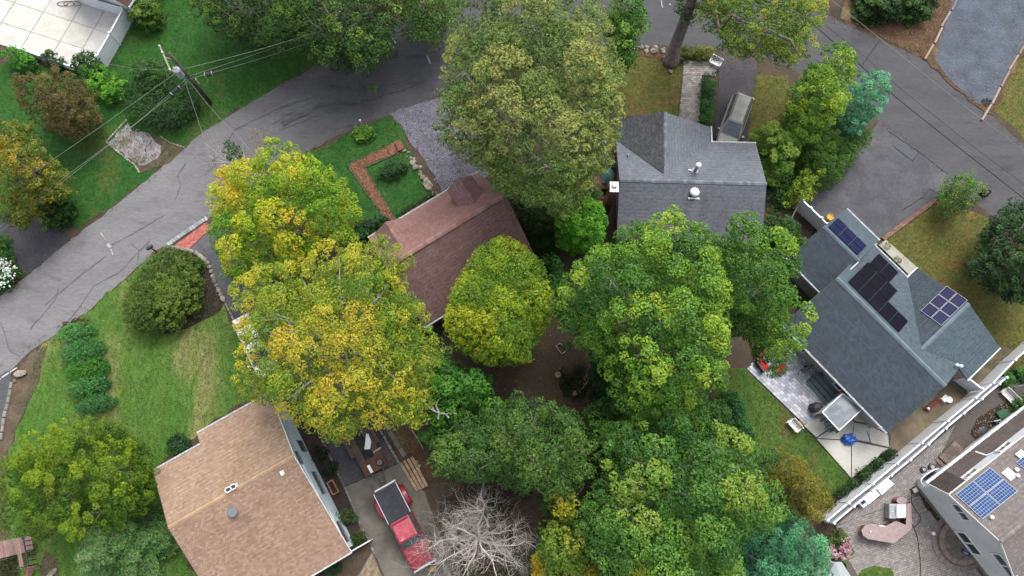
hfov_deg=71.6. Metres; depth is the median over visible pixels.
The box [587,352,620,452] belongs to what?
ivy bank
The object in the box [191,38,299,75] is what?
telephone line
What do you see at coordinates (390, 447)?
block wall
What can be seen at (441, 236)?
cape house
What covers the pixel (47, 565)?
dry verge
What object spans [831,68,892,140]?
blue conifer
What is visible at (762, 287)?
light oak
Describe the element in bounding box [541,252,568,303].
sumac
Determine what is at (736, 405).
rhododendron
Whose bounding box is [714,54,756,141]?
driveway
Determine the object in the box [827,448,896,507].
planting strip
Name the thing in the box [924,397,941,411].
brick stoop
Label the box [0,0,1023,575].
ground
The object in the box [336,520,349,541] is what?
window
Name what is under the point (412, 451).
fallen leaves
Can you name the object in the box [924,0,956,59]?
timber kerb
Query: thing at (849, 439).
blue tarp
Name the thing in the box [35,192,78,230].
garden shrub
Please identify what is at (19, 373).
boulder
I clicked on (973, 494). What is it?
dormer house
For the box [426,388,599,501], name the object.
olive oak
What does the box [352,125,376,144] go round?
hosta
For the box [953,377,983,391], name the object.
vinyl gate
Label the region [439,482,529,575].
undergrowth
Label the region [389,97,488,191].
driveway
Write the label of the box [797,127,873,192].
tree
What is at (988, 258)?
dark maple
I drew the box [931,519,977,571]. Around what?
round steps
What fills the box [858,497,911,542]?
bar counter
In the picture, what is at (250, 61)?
telephone line
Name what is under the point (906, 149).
patched asphalt
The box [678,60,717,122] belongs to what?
paver walk
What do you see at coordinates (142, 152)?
rock outcrop
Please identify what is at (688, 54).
box shrub
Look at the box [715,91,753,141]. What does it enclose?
parked car
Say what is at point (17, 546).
timber deck
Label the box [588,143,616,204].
wooden deck
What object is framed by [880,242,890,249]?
front plant
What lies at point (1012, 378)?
patio shrub
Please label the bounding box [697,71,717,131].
hedge
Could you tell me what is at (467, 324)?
linden tree
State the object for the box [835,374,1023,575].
paver patio
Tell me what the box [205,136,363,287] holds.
maple tree
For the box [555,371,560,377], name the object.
stone planter
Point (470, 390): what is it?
cherry tree
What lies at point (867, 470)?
clipped shrub
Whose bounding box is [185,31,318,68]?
power line
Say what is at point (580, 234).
arborvitae
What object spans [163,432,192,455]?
bed shrub
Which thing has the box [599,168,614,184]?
patio umbrella
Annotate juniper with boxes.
[374,159,408,180]
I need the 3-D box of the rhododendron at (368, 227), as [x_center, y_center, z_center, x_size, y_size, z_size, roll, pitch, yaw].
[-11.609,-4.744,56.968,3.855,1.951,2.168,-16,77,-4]
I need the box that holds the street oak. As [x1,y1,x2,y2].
[661,0,829,69]
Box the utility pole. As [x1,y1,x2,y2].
[158,45,211,104]
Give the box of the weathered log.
[47,568,56,575]
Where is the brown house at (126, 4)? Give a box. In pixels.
[99,0,150,20]
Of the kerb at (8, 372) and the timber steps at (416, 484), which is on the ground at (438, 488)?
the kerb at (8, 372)
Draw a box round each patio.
[0,0,117,71]
[300,388,396,485]
[803,413,890,477]
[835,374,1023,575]
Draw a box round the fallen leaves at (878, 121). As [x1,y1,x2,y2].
[762,56,943,170]
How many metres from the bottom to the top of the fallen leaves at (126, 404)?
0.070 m
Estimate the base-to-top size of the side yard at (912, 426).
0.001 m
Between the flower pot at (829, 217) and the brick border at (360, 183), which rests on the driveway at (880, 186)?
the flower pot at (829, 217)
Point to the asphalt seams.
(905, 208)
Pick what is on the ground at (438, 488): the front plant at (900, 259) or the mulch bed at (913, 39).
the mulch bed at (913, 39)
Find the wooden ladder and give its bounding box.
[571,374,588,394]
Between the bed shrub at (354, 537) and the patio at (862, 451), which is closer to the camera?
the bed shrub at (354, 537)
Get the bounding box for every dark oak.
[185,0,310,59]
[275,0,407,94]
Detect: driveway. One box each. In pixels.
[0,215,69,275]
[0,371,11,426]
[190,224,341,399]
[345,463,462,575]
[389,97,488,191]
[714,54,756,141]
[797,121,952,237]
[935,0,1023,105]
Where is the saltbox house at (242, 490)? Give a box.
[153,394,352,575]
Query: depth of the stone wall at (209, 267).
56.92 m
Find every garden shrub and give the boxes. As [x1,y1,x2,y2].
[0,45,40,73]
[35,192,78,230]
[39,49,66,70]
[70,49,109,81]
[84,64,131,103]
[127,0,166,32]
[128,58,175,87]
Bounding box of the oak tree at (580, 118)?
[432,0,626,219]
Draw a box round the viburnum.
[851,0,939,27]
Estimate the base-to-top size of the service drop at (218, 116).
0.587 m
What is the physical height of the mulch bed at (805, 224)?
0.001 m
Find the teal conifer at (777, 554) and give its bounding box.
[724,506,833,575]
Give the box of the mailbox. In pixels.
[145,244,155,251]
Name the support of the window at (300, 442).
in the saltbox house at (242, 490)
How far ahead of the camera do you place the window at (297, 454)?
50.22 m
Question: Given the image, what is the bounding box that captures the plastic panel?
[364,434,370,449]
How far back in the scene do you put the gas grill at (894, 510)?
51.63 m
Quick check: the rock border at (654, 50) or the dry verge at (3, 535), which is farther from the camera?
the rock border at (654, 50)
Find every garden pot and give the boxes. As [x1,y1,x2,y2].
[920,467,926,472]
[928,463,935,469]
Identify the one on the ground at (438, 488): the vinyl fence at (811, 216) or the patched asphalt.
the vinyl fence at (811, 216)
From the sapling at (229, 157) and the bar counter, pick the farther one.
the sapling at (229, 157)
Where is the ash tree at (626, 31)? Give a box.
[599,0,654,74]
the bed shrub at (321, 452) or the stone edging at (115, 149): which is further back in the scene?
the stone edging at (115, 149)
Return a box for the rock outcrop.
[108,124,160,165]
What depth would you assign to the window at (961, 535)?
50.83 m
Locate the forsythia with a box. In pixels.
[781,168,827,208]
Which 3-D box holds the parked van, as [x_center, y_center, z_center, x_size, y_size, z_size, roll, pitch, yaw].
[-19.665,4.360,54.512,2.400,2.036,5.300,-28,78,-6]
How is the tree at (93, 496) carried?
on the lawn at (163, 388)
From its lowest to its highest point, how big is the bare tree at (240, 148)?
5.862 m
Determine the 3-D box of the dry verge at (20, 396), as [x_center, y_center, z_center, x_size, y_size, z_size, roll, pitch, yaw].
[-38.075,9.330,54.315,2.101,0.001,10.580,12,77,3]
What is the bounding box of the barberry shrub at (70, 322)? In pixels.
[61,318,88,331]
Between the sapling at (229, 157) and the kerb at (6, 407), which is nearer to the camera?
the kerb at (6, 407)
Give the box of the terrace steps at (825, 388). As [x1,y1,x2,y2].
[805,371,837,404]
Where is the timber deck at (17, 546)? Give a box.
[0,535,36,575]
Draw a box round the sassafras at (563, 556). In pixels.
[535,519,590,575]
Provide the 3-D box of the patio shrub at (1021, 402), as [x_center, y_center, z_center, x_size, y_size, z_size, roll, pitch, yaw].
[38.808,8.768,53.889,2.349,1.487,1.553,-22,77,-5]
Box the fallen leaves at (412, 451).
[387,432,432,482]
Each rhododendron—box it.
[349,215,389,246]
[717,390,755,444]
[763,212,801,246]
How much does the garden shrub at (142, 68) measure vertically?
2.281 m
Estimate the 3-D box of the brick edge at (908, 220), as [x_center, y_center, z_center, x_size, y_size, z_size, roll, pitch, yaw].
[32.436,-5.606,57.918,6.004,0.161,0.377,-34,79,-8]
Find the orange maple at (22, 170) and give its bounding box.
[0,119,78,231]
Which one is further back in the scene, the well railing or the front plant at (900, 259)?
the front plant at (900, 259)
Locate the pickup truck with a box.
[373,480,436,572]
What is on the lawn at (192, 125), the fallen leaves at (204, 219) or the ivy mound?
the ivy mound
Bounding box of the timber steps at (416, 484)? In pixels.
[399,456,427,490]
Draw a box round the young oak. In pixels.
[392,0,459,52]
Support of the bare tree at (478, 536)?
on the ground at (438, 488)
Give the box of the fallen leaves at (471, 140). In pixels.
[436,98,498,171]
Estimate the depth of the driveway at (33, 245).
57.49 m
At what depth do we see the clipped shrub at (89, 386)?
53.50 m
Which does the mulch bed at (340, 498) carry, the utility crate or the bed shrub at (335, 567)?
the bed shrub at (335, 567)
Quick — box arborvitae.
[553,195,608,256]
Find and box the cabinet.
[940,394,949,402]
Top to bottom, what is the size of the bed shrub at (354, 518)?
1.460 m
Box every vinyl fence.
[8,43,78,72]
[80,0,121,14]
[95,7,133,67]
[793,200,826,230]
[818,342,1023,521]
[824,376,1008,524]
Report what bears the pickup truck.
on the driveway at (383, 542)
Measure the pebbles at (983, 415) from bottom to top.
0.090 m
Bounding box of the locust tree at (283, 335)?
[227,230,452,446]
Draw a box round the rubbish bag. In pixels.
[979,189,991,195]
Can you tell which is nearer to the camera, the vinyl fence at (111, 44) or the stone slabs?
the stone slabs
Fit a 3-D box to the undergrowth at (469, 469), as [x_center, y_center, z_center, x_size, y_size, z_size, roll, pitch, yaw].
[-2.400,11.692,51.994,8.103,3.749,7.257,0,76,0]
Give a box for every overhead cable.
[797,9,1023,198]
[801,6,1021,182]
[833,1,1021,148]
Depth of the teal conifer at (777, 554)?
45.15 m
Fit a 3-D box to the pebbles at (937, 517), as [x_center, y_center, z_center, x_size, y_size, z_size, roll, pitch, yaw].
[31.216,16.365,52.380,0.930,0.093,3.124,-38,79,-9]
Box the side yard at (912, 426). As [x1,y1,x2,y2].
[889,345,1012,451]
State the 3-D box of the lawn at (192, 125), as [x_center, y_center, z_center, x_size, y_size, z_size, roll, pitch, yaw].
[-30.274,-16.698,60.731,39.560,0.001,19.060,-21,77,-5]
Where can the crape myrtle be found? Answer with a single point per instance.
(957, 197)
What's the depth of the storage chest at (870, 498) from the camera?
52.13 m
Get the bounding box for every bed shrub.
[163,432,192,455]
[311,445,329,462]
[320,459,338,476]
[324,561,342,575]
[335,506,358,524]
[350,531,367,550]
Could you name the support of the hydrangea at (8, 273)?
on the ground at (438, 488)
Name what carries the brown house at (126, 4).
on the ground at (438, 488)
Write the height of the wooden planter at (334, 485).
0.250 m
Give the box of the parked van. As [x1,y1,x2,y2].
[231,310,276,378]
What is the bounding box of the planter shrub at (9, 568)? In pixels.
[0,556,19,575]
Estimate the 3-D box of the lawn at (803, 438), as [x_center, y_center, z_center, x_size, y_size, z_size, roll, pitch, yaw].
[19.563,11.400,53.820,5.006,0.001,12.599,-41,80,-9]
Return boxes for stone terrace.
[747,346,836,423]
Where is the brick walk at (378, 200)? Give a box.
[348,143,406,220]
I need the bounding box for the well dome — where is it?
[979,426,988,435]
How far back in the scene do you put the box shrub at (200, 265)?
56.63 m
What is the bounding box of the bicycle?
[798,364,813,374]
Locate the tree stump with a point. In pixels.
(432, 568)
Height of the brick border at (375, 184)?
0.153 m
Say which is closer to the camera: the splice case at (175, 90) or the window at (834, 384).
the window at (834, 384)
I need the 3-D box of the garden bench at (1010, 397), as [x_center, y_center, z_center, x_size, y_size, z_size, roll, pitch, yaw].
[37.987,8.321,54.117,0.550,0.920,1.500,-40,79,-9]
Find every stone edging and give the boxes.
[105,120,139,172]
[224,301,233,319]
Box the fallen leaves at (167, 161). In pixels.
[20,63,321,283]
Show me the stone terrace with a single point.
(792, 392)
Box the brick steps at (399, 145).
[387,139,404,155]
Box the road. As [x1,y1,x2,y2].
[0,0,1023,374]
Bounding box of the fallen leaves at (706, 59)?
[635,43,759,72]
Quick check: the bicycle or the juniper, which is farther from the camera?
the juniper
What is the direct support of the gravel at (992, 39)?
on the driveway at (957, 40)
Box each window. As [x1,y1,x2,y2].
[294,451,303,463]
[296,440,306,451]
[311,472,325,493]
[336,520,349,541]
[832,382,848,396]
[950,503,970,520]
[954,530,982,555]
[961,468,978,478]
[990,552,1011,575]
[995,441,1012,450]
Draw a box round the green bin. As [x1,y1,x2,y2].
[997,409,1009,418]
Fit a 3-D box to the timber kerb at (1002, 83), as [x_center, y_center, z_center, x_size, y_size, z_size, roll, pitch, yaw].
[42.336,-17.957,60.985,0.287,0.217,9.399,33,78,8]
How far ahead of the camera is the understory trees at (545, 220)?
55.44 m
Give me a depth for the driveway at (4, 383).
54.66 m
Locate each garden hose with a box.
[57,1,80,5]
[909,501,920,575]
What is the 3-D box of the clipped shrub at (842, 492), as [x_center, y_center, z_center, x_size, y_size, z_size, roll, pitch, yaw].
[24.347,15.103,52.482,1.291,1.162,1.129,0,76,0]
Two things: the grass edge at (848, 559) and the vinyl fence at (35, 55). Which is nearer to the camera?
the grass edge at (848, 559)
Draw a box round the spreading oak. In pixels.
[573,410,790,575]
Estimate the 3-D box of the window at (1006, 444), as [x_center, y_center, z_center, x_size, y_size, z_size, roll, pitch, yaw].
[34.718,11.186,50.103,1.120,0.670,0.100,-33,79,-8]
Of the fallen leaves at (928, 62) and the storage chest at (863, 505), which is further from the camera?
the fallen leaves at (928, 62)
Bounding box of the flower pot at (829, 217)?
[825,214,833,220]
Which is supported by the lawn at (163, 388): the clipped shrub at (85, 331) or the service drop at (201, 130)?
the clipped shrub at (85, 331)
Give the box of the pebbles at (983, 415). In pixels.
[973,401,1013,436]
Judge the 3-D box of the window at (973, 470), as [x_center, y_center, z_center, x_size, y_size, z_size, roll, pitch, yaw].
[32.030,12.960,49.667,1.120,0.670,0.100,-33,79,-8]
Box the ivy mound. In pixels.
[122,74,208,134]
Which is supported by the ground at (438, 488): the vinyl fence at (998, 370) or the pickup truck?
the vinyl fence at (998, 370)
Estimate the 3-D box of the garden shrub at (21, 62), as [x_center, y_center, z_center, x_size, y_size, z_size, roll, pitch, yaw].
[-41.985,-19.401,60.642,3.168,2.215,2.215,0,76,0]
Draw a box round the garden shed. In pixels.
[816,560,849,575]
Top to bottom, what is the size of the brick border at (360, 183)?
0.153 m
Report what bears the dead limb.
attached to the cherry tree at (470, 390)
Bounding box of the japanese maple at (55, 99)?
[10,64,102,141]
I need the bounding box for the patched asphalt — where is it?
[891,136,917,159]
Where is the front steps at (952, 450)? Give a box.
[934,440,964,466]
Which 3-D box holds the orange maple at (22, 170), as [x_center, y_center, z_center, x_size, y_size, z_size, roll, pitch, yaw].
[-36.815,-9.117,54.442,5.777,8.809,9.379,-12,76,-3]
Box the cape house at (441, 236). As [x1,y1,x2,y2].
[368,171,532,326]
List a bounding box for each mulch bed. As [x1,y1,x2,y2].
[157,250,223,333]
[290,413,359,575]
[383,428,433,488]
[785,216,816,248]
[841,0,946,51]
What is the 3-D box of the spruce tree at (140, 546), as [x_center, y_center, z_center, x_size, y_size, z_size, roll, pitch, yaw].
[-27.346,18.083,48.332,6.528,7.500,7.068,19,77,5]
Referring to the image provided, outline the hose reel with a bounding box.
[991,419,998,424]
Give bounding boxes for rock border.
[402,149,436,194]
[629,44,665,54]
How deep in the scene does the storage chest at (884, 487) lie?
52.27 m
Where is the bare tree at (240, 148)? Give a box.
[195,127,276,181]
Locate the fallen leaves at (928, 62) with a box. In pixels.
[814,2,1020,139]
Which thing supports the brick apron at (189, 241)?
on the driveway at (202, 245)
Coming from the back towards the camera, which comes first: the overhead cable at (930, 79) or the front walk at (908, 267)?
the front walk at (908, 267)
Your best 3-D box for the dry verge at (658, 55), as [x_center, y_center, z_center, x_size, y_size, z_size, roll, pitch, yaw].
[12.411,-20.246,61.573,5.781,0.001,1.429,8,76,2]
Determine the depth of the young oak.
57.19 m
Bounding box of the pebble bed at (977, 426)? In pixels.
[971,400,1014,438]
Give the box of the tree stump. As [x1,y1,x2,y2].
[429,564,436,571]
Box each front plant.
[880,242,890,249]
[894,256,901,263]
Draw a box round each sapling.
[221,140,243,172]
[530,553,550,575]
[559,559,603,575]
[632,563,649,575]
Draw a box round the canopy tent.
[810,393,861,433]
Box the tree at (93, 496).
[0,415,159,543]
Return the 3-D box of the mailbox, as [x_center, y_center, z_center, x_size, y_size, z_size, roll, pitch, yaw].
[-28.728,-3.124,56.697,0.540,1.370,0.290,-34,79,-8]
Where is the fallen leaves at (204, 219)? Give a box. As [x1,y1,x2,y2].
[16,64,504,367]
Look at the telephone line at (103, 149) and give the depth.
54.89 m
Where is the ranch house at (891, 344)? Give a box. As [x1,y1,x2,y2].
[779,208,1000,433]
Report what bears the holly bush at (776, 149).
on the ground at (438, 488)
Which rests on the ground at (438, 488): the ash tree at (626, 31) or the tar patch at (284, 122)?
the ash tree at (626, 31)
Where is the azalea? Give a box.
[396,189,437,216]
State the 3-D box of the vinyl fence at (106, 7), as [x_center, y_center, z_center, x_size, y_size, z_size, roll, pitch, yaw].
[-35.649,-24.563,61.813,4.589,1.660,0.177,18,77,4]
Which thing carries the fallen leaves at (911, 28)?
on the mulch bed at (913, 39)
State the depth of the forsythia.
56.68 m
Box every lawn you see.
[0,0,368,228]
[0,254,250,575]
[302,116,432,226]
[617,57,682,116]
[711,368,848,503]
[747,74,799,146]
[886,202,1023,369]
[995,58,1023,138]
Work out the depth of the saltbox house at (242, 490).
48.43 m
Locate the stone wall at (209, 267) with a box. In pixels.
[163,245,224,301]
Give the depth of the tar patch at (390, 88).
60.73 m
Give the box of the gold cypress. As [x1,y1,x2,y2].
[758,441,834,527]
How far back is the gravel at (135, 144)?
59.49 m
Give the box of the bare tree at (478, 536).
[396,472,557,575]
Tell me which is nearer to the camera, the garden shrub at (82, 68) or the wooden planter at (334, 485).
the wooden planter at (334, 485)
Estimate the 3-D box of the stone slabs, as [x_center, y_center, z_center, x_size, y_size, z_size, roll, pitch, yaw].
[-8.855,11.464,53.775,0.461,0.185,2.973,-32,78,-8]
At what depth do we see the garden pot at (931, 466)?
52.95 m
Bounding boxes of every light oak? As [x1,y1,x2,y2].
[548,204,755,423]
[690,210,818,378]
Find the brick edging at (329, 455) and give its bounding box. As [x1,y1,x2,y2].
[322,440,376,557]
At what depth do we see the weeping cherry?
54.20 m
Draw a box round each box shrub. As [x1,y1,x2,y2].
[189,259,206,274]
[680,44,714,63]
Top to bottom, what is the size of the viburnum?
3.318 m
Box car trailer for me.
[340,415,387,484]
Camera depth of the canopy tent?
52.04 m
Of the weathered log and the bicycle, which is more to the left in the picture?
the weathered log
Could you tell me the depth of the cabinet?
54.10 m
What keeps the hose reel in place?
on the pebble bed at (977, 426)
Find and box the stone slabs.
[384,423,406,456]
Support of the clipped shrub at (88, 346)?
on the lawn at (163, 388)
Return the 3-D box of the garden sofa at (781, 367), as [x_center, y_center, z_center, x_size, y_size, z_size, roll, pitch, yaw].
[20.690,6.222,54.705,0.935,0.620,0.616,-19,77,-5]
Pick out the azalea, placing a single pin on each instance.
(404, 212)
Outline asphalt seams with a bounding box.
[345,40,946,486]
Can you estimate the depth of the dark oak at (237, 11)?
56.69 m
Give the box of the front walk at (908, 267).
[879,240,915,273]
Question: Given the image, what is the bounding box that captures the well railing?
[916,468,938,485]
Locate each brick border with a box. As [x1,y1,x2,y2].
[346,143,392,216]
[365,152,401,217]
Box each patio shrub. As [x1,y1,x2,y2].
[997,365,1023,387]
[1007,392,1023,412]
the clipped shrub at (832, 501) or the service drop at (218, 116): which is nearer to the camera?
the clipped shrub at (832, 501)
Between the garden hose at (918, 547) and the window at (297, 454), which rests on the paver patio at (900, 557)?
the garden hose at (918, 547)
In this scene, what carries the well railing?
on the ground at (438, 488)
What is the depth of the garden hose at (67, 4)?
62.59 m
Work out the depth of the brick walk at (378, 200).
58.82 m
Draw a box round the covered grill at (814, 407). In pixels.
[808,402,822,412]
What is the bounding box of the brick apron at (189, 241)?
[174,222,210,248]
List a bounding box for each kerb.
[0,367,17,378]
[0,382,13,439]
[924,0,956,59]
[981,44,1023,120]
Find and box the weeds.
[559,364,589,399]
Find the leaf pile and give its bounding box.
[982,97,991,105]
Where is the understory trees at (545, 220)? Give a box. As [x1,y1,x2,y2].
[501,181,603,236]
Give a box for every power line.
[1,74,173,194]
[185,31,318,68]
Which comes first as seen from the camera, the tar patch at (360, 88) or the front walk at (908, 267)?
the front walk at (908, 267)
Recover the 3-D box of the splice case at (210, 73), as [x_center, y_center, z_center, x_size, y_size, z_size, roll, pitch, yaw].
[-24.033,-16.960,56.270,0.756,0.368,0.370,-13,77,-3]
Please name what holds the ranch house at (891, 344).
on the ground at (438, 488)
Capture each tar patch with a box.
[280,103,328,125]
[345,76,423,103]
[355,84,373,91]
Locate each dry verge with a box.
[0,345,47,476]
[0,501,11,538]
[39,551,58,575]
[131,130,182,172]
[629,47,685,61]
[920,0,1023,114]
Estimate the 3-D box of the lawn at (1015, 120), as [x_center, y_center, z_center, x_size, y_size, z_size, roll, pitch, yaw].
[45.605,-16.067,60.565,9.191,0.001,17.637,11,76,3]
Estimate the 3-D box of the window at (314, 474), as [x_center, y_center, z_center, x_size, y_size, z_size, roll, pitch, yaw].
[-14.020,14.100,51.447,0.100,0.870,1.770,-29,78,-7]
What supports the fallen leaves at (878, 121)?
on the driveway at (880, 186)
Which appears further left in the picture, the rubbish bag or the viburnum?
the viburnum
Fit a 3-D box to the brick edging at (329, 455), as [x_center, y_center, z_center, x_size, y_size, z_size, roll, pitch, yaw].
[-12.111,15.601,52.771,0.170,0.162,9.552,-27,78,-6]
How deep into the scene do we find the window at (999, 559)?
48.37 m
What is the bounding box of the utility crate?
[910,486,919,493]
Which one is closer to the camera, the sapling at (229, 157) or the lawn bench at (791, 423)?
the lawn bench at (791, 423)
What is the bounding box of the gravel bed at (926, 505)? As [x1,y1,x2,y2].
[920,493,939,520]
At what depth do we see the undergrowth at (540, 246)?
57.08 m
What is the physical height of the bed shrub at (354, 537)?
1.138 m
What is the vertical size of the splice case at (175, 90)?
0.273 m
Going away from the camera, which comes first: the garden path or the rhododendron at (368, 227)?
the garden path
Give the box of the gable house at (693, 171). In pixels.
[602,112,766,247]
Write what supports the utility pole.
on the lawn at (192, 125)
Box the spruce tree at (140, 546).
[73,500,177,575]
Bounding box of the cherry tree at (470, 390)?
[416,352,503,442]
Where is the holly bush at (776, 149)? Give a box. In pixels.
[747,119,801,186]
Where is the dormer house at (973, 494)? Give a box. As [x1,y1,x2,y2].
[917,406,1023,575]
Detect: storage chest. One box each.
[857,500,867,507]
[863,490,879,504]
[876,479,892,494]
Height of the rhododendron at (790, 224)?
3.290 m
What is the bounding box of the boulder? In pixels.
[13,370,26,376]
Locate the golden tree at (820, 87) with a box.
[778,41,861,144]
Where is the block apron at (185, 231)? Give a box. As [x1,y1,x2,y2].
[166,216,207,244]
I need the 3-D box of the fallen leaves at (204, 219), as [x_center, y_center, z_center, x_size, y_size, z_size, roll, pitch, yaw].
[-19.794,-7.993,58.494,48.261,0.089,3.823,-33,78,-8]
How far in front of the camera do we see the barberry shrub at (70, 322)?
55.58 m
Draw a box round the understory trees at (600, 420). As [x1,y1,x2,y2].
[582,395,734,446]
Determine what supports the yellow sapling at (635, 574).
on the undergrowth at (546, 504)
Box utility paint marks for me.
[101,0,670,254]
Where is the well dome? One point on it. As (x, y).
(983, 430)
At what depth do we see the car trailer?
52.90 m
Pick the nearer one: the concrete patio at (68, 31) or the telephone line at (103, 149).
the telephone line at (103, 149)
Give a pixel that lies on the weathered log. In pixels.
(52, 572)
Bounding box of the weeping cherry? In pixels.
[120,245,205,336]
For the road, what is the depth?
59.79 m
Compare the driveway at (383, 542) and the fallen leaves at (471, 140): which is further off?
the fallen leaves at (471, 140)
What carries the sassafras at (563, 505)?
on the ground at (438, 488)
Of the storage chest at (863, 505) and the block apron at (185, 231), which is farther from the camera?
the block apron at (185, 231)
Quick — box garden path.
[357,552,381,575]
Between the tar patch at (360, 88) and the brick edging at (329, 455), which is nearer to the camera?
the brick edging at (329, 455)
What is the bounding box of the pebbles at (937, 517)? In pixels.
[920,494,943,524]
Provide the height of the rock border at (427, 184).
0.354 m
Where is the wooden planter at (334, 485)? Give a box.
[327,480,338,494]
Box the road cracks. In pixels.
[0,65,416,356]
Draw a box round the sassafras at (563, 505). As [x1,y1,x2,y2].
[542,484,579,522]
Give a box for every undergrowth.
[426,399,533,497]
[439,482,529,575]
[516,214,557,304]
[521,359,773,575]
[765,139,811,214]
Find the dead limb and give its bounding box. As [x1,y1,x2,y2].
[425,398,456,418]
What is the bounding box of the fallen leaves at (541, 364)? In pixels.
[494,330,590,415]
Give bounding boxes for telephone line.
[0,81,187,231]
[1,79,185,225]
[188,43,307,79]
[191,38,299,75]
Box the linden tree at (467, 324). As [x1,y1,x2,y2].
[442,234,554,367]
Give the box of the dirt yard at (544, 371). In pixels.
[493,320,590,416]
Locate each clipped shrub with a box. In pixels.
[56,321,97,344]
[59,336,108,366]
[64,355,111,385]
[66,373,112,399]
[73,393,118,416]
[826,495,836,508]
[832,485,850,498]
[846,478,861,488]
[855,465,873,481]
[868,457,884,471]
[879,447,897,460]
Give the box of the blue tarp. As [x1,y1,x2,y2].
[841,433,857,445]
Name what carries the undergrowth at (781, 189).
on the ground at (438, 488)
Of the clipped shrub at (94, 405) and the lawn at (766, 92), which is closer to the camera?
the clipped shrub at (94, 405)
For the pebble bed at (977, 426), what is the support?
on the paver patio at (900, 557)
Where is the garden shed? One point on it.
(837, 568)
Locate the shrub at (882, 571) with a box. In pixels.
[858,565,893,575]
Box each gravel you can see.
[113,126,154,161]
[398,103,469,189]
[948,2,1023,93]
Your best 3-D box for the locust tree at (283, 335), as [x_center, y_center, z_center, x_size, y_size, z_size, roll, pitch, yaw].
[-11.395,3.482,48.296,14.847,14.735,14.232,0,76,0]
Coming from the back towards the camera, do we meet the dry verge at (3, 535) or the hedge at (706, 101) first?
the hedge at (706, 101)
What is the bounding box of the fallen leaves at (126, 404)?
[34,294,241,575]
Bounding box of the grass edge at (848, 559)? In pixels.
[842,548,854,563]
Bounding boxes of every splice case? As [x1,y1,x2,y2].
[169,85,181,95]
[204,71,213,76]
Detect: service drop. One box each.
[184,79,218,184]
[189,81,265,170]
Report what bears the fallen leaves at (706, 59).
on the driveway at (739, 80)
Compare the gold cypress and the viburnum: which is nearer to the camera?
the gold cypress
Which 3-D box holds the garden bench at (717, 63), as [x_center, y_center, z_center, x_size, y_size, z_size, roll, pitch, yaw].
[17.478,-19.414,60.930,1.050,0.920,0.550,30,78,7]
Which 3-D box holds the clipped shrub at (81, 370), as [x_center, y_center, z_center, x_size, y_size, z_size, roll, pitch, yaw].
[-32.489,6.318,54.396,3.460,2.122,2.402,0,76,0]
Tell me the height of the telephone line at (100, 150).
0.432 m
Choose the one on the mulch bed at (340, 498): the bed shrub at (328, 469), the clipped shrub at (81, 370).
the bed shrub at (328, 469)
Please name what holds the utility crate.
on the ground at (438, 488)
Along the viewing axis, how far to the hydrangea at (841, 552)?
50.81 m
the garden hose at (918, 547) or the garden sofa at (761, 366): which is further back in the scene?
the garden sofa at (761, 366)
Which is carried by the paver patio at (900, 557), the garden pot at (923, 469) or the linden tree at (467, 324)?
the garden pot at (923, 469)
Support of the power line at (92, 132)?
attached to the utility pole
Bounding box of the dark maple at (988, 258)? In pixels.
[963,192,1023,304]
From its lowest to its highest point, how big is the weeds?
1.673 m
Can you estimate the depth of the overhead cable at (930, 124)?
53.58 m
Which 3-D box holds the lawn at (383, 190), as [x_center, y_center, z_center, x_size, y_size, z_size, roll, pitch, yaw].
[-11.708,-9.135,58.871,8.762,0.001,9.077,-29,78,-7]
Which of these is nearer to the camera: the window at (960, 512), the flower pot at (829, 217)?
the window at (960, 512)
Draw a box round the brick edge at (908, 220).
[881,198,936,240]
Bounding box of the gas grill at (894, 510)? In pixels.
[884,503,905,517]
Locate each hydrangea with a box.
[0,232,25,293]
[822,528,853,561]
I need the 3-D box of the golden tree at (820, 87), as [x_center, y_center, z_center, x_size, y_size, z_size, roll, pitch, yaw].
[24.283,-15.146,56.095,4.809,8.475,7.936,36,79,8]
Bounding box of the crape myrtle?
[935,168,988,218]
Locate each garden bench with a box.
[708,54,723,69]
[998,387,1021,406]
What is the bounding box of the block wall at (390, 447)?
[375,424,399,462]
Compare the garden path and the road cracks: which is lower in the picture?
the garden path
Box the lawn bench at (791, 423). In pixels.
[786,418,803,432]
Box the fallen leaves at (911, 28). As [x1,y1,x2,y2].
[844,0,951,54]
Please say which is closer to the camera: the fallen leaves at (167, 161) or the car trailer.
the car trailer
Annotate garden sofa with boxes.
[754,358,769,372]
[775,363,788,374]
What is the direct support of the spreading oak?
on the ground at (438, 488)

